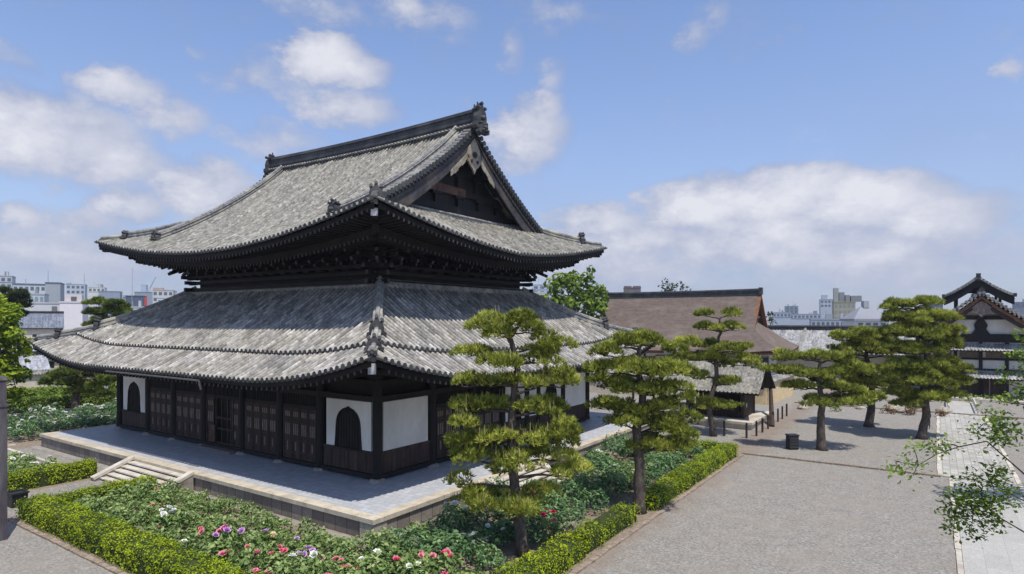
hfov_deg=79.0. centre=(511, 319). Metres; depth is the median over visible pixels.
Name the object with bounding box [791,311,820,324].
city building
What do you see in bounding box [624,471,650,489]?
peony bush
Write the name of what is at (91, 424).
peony bush
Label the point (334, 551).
peony bush
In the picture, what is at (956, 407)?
path
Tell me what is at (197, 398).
door
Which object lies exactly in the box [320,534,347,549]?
peony bush
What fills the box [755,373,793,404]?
earthen wall
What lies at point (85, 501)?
peony bush
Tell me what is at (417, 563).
peony bush
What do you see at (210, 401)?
door
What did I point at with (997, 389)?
door
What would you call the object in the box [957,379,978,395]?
door
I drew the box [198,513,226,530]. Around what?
peony bush
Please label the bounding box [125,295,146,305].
city building
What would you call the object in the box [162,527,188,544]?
peony bush
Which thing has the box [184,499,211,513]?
peony bush
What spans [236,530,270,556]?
peony bush
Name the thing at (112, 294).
city building
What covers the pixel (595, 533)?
clipped hedge
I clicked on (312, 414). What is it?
door
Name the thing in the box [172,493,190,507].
peony bush
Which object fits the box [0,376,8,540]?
timber pillar
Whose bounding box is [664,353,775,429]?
roofed pavilion
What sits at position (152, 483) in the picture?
peony bush
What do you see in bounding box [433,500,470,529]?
peony bush
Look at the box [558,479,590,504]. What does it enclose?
peony bush
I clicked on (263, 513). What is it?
peony bush
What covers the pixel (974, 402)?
path rail
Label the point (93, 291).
city building
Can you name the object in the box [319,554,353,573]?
peony bush
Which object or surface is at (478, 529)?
peony bush
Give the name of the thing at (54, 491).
approach path
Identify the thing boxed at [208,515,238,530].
peony bush
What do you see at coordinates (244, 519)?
peony bush
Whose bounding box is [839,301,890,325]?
hipped house
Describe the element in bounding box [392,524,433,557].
peony bush
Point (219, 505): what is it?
peony bush
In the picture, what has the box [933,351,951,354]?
lattice window
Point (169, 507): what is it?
peony bush
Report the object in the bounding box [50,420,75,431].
peony bush
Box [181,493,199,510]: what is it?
peony bush
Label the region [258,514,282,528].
peony bush
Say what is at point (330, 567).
peony bush
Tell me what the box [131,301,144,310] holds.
city building
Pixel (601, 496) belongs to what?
peony bush
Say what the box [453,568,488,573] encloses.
peony bush
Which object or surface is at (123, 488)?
peony bush
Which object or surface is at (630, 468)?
peony bush
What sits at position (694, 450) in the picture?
peony bush
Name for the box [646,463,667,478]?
peony bush
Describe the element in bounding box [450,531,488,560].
peony bush
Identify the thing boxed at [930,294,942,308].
city building
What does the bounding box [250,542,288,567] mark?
peony bush
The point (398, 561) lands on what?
peony bush
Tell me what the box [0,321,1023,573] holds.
ground
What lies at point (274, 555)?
peony bush
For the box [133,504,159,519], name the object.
peony bush
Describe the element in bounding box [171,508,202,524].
peony bush
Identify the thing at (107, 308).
pine tree
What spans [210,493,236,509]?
peony bush
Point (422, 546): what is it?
peony bush
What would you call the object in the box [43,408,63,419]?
peony bush
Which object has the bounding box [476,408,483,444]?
door
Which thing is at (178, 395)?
door
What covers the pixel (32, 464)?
peony bush
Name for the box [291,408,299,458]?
door
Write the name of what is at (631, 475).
peony bush
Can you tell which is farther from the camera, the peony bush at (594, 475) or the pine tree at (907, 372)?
the pine tree at (907, 372)
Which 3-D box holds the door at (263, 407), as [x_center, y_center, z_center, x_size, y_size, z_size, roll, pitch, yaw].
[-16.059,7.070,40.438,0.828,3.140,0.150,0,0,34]
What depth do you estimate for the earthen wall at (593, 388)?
84.15 m
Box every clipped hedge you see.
[7,389,116,413]
[7,457,98,490]
[10,381,116,397]
[13,490,267,573]
[55,472,156,503]
[492,530,588,573]
[563,501,641,553]
[645,475,685,510]
[653,433,719,452]
[666,441,738,491]
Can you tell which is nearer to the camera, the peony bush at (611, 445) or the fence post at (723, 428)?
the peony bush at (611, 445)
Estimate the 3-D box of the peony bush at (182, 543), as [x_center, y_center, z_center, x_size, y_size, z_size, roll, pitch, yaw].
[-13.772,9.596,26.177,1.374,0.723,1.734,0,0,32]
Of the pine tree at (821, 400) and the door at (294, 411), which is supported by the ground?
the pine tree at (821, 400)
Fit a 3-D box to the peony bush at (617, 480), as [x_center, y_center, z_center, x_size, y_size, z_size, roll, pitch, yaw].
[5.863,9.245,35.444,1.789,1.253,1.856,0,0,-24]
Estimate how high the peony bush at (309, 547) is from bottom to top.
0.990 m
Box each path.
[7,480,110,516]
[939,414,1016,484]
[945,401,979,413]
[954,478,1023,573]
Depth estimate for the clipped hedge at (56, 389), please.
80.50 m
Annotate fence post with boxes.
[723,421,724,435]
[745,422,747,437]
[755,421,757,435]
[761,418,763,432]
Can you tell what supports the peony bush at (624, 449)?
on the bed soil at (509, 550)
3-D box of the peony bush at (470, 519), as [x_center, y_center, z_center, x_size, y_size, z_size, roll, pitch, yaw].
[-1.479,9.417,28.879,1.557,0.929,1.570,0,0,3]
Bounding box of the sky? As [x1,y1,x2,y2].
[0,0,1023,320]
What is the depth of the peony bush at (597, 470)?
38.75 m
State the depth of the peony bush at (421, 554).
24.24 m
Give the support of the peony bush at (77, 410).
on the bed soil at (21, 441)
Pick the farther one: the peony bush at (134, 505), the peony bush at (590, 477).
the peony bush at (590, 477)
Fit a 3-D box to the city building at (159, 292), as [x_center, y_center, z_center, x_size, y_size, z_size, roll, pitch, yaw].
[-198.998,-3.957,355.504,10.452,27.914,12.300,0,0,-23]
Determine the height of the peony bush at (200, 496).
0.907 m
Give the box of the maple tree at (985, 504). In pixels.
[879,397,1023,548]
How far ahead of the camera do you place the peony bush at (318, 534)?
25.94 m
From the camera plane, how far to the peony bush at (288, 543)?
25.59 m
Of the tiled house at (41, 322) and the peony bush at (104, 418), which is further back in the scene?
the tiled house at (41, 322)
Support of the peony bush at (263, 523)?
on the bed soil at (509, 550)
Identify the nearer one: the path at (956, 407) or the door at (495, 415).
the door at (495, 415)
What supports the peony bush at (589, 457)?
on the bed soil at (509, 550)
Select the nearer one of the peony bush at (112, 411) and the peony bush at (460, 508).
the peony bush at (460, 508)
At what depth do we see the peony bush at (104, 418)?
55.76 m
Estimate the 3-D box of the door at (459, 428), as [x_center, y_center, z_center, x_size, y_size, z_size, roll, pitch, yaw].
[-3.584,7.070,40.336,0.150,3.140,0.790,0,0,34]
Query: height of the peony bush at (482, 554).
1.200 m
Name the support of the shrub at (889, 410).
on the ground
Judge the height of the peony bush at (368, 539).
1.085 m
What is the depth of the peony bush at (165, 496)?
33.06 m
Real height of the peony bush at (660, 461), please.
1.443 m
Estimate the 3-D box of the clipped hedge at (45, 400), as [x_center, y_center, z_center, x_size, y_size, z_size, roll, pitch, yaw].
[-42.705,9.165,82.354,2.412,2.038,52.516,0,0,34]
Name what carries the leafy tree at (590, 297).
on the ground
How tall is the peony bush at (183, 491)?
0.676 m
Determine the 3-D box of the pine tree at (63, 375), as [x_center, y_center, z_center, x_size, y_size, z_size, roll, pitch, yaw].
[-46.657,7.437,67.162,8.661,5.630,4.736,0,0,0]
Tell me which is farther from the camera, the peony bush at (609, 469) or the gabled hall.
the gabled hall
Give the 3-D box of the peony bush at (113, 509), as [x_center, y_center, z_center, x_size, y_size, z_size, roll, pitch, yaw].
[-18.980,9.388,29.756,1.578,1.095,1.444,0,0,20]
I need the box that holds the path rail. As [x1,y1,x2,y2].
[972,397,978,413]
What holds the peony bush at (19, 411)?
on the bed soil at (21, 441)
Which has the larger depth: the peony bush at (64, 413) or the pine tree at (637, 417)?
the peony bush at (64, 413)
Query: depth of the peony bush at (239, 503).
31.54 m
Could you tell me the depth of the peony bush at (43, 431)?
51.60 m
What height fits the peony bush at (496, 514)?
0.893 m
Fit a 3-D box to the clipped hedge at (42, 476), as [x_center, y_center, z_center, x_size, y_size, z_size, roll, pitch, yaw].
[-28.298,9.386,37.656,1.752,1.412,5.870,0,0,34]
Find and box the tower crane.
[147,276,155,291]
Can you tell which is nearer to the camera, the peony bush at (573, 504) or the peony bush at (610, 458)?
the peony bush at (573, 504)
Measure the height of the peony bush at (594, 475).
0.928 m
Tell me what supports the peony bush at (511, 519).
on the bed soil at (509, 550)
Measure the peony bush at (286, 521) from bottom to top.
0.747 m
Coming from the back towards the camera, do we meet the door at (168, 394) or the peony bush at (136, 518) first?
the door at (168, 394)
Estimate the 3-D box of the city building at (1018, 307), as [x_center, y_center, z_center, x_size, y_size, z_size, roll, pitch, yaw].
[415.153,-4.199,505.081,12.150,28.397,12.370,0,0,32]
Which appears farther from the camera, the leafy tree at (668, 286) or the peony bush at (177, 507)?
the leafy tree at (668, 286)
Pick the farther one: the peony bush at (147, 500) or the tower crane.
the tower crane
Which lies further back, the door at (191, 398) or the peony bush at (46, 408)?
the peony bush at (46, 408)
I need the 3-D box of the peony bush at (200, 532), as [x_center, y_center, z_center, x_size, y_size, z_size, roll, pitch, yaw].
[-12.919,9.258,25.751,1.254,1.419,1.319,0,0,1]
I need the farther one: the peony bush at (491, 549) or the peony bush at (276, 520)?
the peony bush at (276, 520)
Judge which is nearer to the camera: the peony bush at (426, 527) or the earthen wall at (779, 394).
the peony bush at (426, 527)
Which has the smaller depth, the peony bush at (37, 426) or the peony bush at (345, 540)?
the peony bush at (345, 540)
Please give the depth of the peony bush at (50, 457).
40.78 m
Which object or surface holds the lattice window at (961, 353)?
in the gabled hall
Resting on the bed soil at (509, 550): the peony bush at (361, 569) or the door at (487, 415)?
the peony bush at (361, 569)
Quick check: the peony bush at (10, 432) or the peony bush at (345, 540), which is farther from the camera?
the peony bush at (10, 432)
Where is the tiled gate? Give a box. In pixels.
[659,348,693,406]
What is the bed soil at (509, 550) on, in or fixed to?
on the ground
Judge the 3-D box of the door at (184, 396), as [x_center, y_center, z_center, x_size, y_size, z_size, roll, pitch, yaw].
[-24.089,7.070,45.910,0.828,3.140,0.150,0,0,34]
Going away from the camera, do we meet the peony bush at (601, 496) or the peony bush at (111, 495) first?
the peony bush at (111, 495)
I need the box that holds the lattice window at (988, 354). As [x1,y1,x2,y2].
[986,352,1004,357]
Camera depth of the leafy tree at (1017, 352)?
33.09 m
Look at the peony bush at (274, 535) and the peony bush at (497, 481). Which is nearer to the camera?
the peony bush at (274, 535)
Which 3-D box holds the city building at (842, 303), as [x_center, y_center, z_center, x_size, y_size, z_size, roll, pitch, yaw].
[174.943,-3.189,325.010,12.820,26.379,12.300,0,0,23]
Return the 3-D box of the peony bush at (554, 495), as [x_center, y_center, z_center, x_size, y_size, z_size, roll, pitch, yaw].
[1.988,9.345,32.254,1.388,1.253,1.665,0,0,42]
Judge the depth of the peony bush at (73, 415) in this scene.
56.68 m
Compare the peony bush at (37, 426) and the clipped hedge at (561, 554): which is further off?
the peony bush at (37, 426)
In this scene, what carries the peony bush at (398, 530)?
on the bed soil at (509, 550)
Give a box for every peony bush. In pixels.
[7,415,22,424]
[7,428,28,437]
[7,456,29,470]
[7,459,30,470]
[8,408,27,418]
[8,450,29,461]
[9,424,34,438]
[12,419,28,428]
[17,452,38,463]
[20,419,34,429]
[21,408,37,421]
[22,415,42,431]
[22,462,41,468]
[27,419,48,434]
[30,404,47,419]
[34,429,54,438]
[36,415,53,425]
[37,455,56,467]
[38,406,57,419]
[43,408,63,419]
[43,420,54,429]
[46,423,67,432]
[47,402,64,413]
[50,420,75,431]
[57,411,75,418]
[57,414,80,425]
[61,415,77,427]
[64,411,80,420]
[64,492,101,511]
[69,414,87,428]
[72,406,90,415]
[75,415,101,428]
[77,403,96,415]
[79,408,94,422]
[85,496,115,516]
[88,415,106,425]
[90,414,112,426]
[95,493,127,511]
[96,404,116,416]
[102,503,129,522]
[105,400,116,411]
[107,484,138,501]
[110,406,116,417]
[110,503,140,527]
[113,493,140,505]
[117,500,154,521]
[121,510,154,531]
[127,485,152,508]
[129,476,153,493]
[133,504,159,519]
[136,479,166,501]
[138,485,175,509]
[141,522,172,537]
[142,511,176,525]
[144,502,169,515]
[146,525,176,540]
[149,504,188,527]
[151,487,175,504]
[153,505,186,517]
[156,508,191,535]
[162,478,185,495]
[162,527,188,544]
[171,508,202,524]
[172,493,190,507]
[172,536,204,549]
[173,487,194,498]
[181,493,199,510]
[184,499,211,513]
[184,520,224,544]
[184,526,212,558]
[187,511,217,529]
[192,489,212,506]
[194,538,235,566]
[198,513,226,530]
[204,498,226,516]
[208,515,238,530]
[208,524,248,552]
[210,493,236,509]
[210,528,246,553]
[213,549,247,569]
[214,513,249,529]
[225,498,247,515]
[228,540,265,572]
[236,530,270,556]
[238,500,261,517]
[241,515,265,532]
[245,568,272,573]
[246,529,281,556]
[248,509,275,521]
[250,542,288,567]
[253,514,275,531]
[256,547,292,573]
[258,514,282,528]
[259,531,290,559]
[260,558,299,573]
[267,527,291,538]
[271,516,292,534]
[274,548,311,573]
[279,536,312,563]
[283,530,308,544]
[288,544,325,568]
[295,516,319,535]
[297,534,318,547]
[297,550,336,573]
[308,526,336,556]
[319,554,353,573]
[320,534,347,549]
[325,540,358,562]
[332,535,364,553]
[334,563,363,573]
[339,567,360,573]
[342,552,369,570]
[348,554,389,573]
[351,529,383,554]
[355,548,398,573]
[368,527,403,557]
[371,526,414,552]
[373,556,413,573]
[381,541,421,567]
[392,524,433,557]
[400,556,435,573]
[402,549,438,572]
[406,521,431,548]
[416,535,456,566]
[418,518,449,535]
[424,549,463,573]
[426,525,467,551]
[432,529,480,567]
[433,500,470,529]
[434,505,467,536]
[448,502,474,516]
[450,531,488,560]
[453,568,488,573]
[463,525,486,545]
[464,512,493,533]
[466,500,498,522]
[471,542,508,573]
[471,547,501,566]
[480,521,511,548]
[483,519,514,540]
[484,510,513,534]
[489,477,508,485]
[505,517,546,542]
[506,513,545,535]
[527,490,544,521]
[529,508,567,530]
[535,518,562,541]
[536,488,566,509]
[538,491,567,517]
[544,477,564,499]
[549,477,571,488]
[552,506,586,531]
[555,497,588,516]
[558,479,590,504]
[565,470,589,494]
[568,476,587,488]
[576,488,609,511]
[577,473,600,486]
[580,477,612,502]
[582,446,610,469]
[584,448,612,465]
[586,473,604,487]
[586,487,612,498]
[590,460,613,475]
[594,449,609,459]
[599,462,631,479]
[600,436,626,455]
[600,454,622,469]
[601,470,630,492]
[602,470,629,498]
[604,434,621,452]
[613,430,629,442]
[617,437,632,457]
[621,461,633,470]
[622,468,647,485]
[623,462,646,475]
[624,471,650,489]
[644,452,657,465]
[645,459,662,483]
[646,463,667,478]
[654,451,676,470]
[656,453,677,473]
[665,451,687,469]
[677,437,703,456]
[691,445,710,454]
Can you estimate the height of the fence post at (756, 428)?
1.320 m
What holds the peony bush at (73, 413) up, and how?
on the bed soil at (21, 441)
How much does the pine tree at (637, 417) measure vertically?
9.778 m
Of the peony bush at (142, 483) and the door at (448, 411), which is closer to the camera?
the peony bush at (142, 483)
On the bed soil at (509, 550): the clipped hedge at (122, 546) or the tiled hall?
the clipped hedge at (122, 546)
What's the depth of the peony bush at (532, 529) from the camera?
27.16 m
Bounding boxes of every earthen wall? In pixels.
[7,369,94,388]
[589,369,667,396]
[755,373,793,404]
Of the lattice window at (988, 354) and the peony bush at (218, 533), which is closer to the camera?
the peony bush at (218, 533)
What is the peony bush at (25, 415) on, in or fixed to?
on the bed soil at (21, 441)
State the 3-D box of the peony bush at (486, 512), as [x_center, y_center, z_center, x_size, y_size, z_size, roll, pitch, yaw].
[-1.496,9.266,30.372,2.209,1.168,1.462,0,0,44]
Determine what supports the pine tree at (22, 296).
on the moss
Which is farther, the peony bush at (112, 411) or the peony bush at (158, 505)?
the peony bush at (112, 411)
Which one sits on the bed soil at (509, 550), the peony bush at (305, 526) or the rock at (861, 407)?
the peony bush at (305, 526)
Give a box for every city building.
[0,271,15,294]
[12,283,44,292]
[24,279,48,309]
[25,302,59,310]
[45,282,64,301]
[59,294,87,329]
[66,283,87,299]
[88,282,106,320]
[98,291,121,316]
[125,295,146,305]
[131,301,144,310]
[134,292,152,305]
[141,285,147,291]
[153,288,175,302]
[157,292,179,301]
[532,284,545,294]
[533,277,564,305]
[623,286,640,291]
[772,309,790,324]
[784,303,797,313]
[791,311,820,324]
[809,314,846,324]
[819,295,832,318]
[832,288,861,318]
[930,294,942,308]
[1012,299,1023,314]
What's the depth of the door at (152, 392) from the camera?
48.58 m
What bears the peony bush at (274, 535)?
on the bed soil at (509, 550)
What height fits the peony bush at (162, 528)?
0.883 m
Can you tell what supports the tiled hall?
on the ground
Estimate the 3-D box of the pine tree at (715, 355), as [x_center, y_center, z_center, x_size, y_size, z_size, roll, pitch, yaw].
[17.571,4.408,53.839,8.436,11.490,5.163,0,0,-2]
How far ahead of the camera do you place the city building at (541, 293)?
329.93 m
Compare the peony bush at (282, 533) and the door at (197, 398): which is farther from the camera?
the door at (197, 398)
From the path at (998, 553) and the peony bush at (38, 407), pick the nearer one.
the path at (998, 553)
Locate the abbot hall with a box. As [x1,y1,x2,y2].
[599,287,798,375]
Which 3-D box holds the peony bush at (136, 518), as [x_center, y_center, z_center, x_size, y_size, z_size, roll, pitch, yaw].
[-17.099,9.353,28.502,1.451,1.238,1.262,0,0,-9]
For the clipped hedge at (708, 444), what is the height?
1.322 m
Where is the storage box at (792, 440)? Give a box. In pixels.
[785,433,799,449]
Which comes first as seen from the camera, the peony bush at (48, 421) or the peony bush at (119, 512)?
the peony bush at (119, 512)
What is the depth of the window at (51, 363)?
116.15 m
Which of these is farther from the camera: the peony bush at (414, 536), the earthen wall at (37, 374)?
the earthen wall at (37, 374)
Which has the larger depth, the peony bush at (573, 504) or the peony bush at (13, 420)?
the peony bush at (13, 420)
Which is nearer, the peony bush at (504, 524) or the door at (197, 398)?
the peony bush at (504, 524)
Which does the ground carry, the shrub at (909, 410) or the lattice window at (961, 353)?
the shrub at (909, 410)
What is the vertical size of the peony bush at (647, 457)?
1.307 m
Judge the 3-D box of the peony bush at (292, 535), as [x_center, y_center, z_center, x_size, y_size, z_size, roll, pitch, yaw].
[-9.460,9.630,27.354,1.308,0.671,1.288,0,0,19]
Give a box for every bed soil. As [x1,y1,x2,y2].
[7,412,116,448]
[12,446,746,573]
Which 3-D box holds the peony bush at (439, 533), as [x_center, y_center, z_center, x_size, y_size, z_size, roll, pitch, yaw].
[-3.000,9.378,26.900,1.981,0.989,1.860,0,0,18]
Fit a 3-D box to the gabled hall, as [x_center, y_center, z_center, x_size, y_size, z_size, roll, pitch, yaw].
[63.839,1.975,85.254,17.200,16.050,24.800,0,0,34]
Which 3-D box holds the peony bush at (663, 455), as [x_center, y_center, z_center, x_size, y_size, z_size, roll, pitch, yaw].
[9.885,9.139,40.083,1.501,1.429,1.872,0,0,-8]
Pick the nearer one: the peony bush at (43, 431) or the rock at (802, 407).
the peony bush at (43, 431)
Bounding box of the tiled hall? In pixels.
[768,325,923,377]
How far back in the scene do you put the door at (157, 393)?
48.20 m
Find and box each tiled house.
[18,351,50,369]
[19,311,63,337]
[32,334,61,368]
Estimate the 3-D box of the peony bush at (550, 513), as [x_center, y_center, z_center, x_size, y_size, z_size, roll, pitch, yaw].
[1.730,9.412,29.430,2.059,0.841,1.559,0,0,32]
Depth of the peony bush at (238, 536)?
26.50 m
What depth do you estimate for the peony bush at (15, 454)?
43.14 m
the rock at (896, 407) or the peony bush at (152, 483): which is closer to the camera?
the peony bush at (152, 483)
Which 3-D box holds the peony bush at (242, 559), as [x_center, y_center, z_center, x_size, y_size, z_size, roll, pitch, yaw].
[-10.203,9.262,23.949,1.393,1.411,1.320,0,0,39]
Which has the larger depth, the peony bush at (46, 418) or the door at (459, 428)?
the peony bush at (46, 418)
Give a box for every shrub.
[27,384,62,396]
[830,405,841,411]
[879,404,895,414]
[899,406,917,414]
[935,409,949,416]
[956,393,996,402]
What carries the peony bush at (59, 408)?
on the bed soil at (21, 441)
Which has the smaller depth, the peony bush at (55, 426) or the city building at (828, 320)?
the peony bush at (55, 426)
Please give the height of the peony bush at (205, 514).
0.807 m
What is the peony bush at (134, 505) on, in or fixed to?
on the bed soil at (509, 550)
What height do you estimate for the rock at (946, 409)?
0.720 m
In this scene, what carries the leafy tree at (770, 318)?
on the ground
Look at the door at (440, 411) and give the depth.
38.92 m
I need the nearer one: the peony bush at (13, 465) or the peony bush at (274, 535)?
the peony bush at (274, 535)
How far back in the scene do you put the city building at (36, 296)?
236.37 m
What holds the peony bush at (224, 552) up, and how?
on the bed soil at (509, 550)
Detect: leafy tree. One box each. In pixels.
[0,293,33,413]
[537,265,609,318]
[658,277,690,290]
[766,311,776,324]
[994,328,1023,410]
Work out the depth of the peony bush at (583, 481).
34.03 m
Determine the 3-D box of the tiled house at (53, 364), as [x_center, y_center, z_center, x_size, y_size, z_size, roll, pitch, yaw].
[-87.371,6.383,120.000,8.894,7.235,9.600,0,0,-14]
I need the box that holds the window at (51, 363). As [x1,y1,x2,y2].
[48,361,53,367]
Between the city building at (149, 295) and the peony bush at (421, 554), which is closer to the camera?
the peony bush at (421, 554)
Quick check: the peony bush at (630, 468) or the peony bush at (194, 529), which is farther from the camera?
the peony bush at (630, 468)
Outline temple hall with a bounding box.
[28,101,652,539]
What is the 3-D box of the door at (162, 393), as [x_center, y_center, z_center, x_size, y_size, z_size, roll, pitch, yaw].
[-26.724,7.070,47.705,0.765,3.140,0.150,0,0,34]
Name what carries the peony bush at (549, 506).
on the bed soil at (509, 550)
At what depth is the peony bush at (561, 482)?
34.67 m
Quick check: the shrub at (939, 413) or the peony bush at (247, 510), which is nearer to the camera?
the peony bush at (247, 510)
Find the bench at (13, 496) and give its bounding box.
[7,489,29,508]
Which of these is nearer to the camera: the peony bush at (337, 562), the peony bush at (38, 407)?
the peony bush at (337, 562)
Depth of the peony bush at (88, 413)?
57.58 m
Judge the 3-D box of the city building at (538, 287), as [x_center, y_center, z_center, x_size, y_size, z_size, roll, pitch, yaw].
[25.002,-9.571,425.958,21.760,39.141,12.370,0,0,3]
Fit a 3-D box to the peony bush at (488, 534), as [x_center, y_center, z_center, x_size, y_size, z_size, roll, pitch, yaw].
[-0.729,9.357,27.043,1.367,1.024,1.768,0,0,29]
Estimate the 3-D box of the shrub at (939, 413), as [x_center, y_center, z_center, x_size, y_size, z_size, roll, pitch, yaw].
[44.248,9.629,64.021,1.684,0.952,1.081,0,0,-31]
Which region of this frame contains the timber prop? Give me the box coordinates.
[769,386,774,426]
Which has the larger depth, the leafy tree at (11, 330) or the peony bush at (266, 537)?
the leafy tree at (11, 330)
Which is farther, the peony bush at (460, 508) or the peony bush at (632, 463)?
the peony bush at (632, 463)
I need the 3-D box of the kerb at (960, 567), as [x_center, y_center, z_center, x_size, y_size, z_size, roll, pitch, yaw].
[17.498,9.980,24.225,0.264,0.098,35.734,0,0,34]
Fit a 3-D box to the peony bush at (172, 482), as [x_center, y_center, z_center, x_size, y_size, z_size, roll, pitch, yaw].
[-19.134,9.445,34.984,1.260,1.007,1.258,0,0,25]
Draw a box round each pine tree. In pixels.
[0,285,33,317]
[36,366,116,412]
[80,296,133,325]
[440,305,593,557]
[581,327,705,514]
[668,306,764,436]
[757,346,884,450]
[825,325,906,426]
[872,294,977,439]
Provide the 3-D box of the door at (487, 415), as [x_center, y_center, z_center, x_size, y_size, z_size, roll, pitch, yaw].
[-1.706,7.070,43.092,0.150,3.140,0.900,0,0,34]
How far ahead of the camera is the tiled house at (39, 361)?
97.46 m
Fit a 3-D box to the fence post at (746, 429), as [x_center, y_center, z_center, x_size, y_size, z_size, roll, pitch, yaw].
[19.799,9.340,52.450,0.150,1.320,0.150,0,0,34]
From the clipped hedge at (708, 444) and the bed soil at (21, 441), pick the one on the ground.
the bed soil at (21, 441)
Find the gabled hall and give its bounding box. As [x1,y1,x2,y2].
[915,273,1023,404]
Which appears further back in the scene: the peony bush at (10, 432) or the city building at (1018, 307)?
the city building at (1018, 307)
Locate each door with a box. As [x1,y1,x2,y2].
[150,390,154,430]
[155,390,159,431]
[160,391,165,432]
[166,392,170,433]
[176,393,181,435]
[182,394,188,436]
[188,394,194,438]
[195,395,200,439]
[206,397,215,441]
[231,400,238,446]
[245,402,252,449]
[253,403,260,451]
[260,404,268,452]
[268,405,276,454]
[283,407,291,457]
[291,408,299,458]
[299,409,307,460]
[308,410,316,462]
[436,407,444,458]
[444,406,452,455]
[453,405,461,452]
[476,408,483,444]
[484,407,491,444]
[492,405,499,442]
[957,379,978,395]
[983,380,988,395]
[990,380,1003,396]
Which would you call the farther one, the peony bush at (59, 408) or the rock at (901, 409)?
the rock at (901, 409)
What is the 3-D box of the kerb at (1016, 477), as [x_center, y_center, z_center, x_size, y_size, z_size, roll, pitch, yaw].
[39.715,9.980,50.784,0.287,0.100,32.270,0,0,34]
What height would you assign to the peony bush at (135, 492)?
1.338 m
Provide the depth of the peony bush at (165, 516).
28.34 m
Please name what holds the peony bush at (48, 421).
on the bed soil at (21, 441)
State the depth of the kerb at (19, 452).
45.60 m
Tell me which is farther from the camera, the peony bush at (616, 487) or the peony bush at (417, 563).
the peony bush at (616, 487)
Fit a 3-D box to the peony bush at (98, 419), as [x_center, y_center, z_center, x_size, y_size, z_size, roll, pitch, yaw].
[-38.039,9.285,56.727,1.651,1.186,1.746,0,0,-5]
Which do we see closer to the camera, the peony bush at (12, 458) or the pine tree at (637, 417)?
the pine tree at (637, 417)
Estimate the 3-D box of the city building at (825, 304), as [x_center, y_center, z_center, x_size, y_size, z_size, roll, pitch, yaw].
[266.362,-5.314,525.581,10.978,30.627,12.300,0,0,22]
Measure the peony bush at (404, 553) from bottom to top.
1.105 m
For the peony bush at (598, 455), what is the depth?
41.47 m
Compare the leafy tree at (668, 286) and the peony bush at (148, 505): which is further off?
the leafy tree at (668, 286)
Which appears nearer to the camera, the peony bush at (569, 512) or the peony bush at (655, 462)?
the peony bush at (569, 512)
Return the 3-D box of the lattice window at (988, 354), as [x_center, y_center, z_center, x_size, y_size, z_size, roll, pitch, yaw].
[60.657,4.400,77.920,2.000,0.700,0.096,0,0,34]
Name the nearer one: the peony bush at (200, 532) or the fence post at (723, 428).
the peony bush at (200, 532)
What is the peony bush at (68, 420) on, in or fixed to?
on the bed soil at (21, 441)
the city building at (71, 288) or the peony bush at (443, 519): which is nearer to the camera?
the peony bush at (443, 519)
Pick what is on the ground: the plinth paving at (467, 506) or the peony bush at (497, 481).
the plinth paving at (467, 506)
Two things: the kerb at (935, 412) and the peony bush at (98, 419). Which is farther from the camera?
the kerb at (935, 412)
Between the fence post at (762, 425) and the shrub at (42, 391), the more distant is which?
the shrub at (42, 391)
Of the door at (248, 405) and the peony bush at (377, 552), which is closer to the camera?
the peony bush at (377, 552)
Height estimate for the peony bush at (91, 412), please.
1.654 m
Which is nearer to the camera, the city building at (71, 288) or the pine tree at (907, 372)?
the pine tree at (907, 372)
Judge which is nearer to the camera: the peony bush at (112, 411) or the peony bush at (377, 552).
the peony bush at (377, 552)
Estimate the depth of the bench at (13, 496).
33.10 m
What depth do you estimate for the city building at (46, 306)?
196.27 m
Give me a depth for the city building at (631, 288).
330.07 m
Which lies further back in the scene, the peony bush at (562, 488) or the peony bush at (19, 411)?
the peony bush at (19, 411)
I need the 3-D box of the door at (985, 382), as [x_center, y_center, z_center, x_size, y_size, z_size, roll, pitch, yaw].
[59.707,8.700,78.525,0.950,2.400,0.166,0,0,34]
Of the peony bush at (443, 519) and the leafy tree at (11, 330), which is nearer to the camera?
the peony bush at (443, 519)
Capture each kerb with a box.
[7,448,60,464]
[7,516,127,573]
[569,454,744,573]
[742,452,939,476]
[794,402,1023,418]
[936,414,941,475]
[949,478,963,573]
[983,416,1022,485]
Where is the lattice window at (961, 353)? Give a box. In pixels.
[959,351,978,356]
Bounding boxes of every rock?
[797,405,808,409]
[856,406,865,409]
[885,404,902,411]
[897,407,912,413]
[935,406,952,413]
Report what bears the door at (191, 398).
in the temple hall
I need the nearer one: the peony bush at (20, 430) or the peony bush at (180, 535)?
the peony bush at (180, 535)
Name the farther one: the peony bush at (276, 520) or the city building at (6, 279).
the city building at (6, 279)
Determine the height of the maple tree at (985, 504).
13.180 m
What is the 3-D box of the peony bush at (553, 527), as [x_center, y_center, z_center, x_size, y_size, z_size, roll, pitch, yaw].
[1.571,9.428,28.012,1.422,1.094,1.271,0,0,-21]
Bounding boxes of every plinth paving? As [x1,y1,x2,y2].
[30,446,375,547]
[383,430,660,541]
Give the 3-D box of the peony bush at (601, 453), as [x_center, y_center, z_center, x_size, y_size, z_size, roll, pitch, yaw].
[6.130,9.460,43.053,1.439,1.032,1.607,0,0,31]
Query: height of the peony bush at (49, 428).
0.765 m
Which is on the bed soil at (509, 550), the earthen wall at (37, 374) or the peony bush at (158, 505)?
the peony bush at (158, 505)
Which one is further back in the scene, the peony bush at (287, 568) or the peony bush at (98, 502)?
the peony bush at (98, 502)
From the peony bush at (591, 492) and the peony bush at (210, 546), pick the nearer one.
the peony bush at (210, 546)
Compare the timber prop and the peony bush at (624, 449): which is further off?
the timber prop

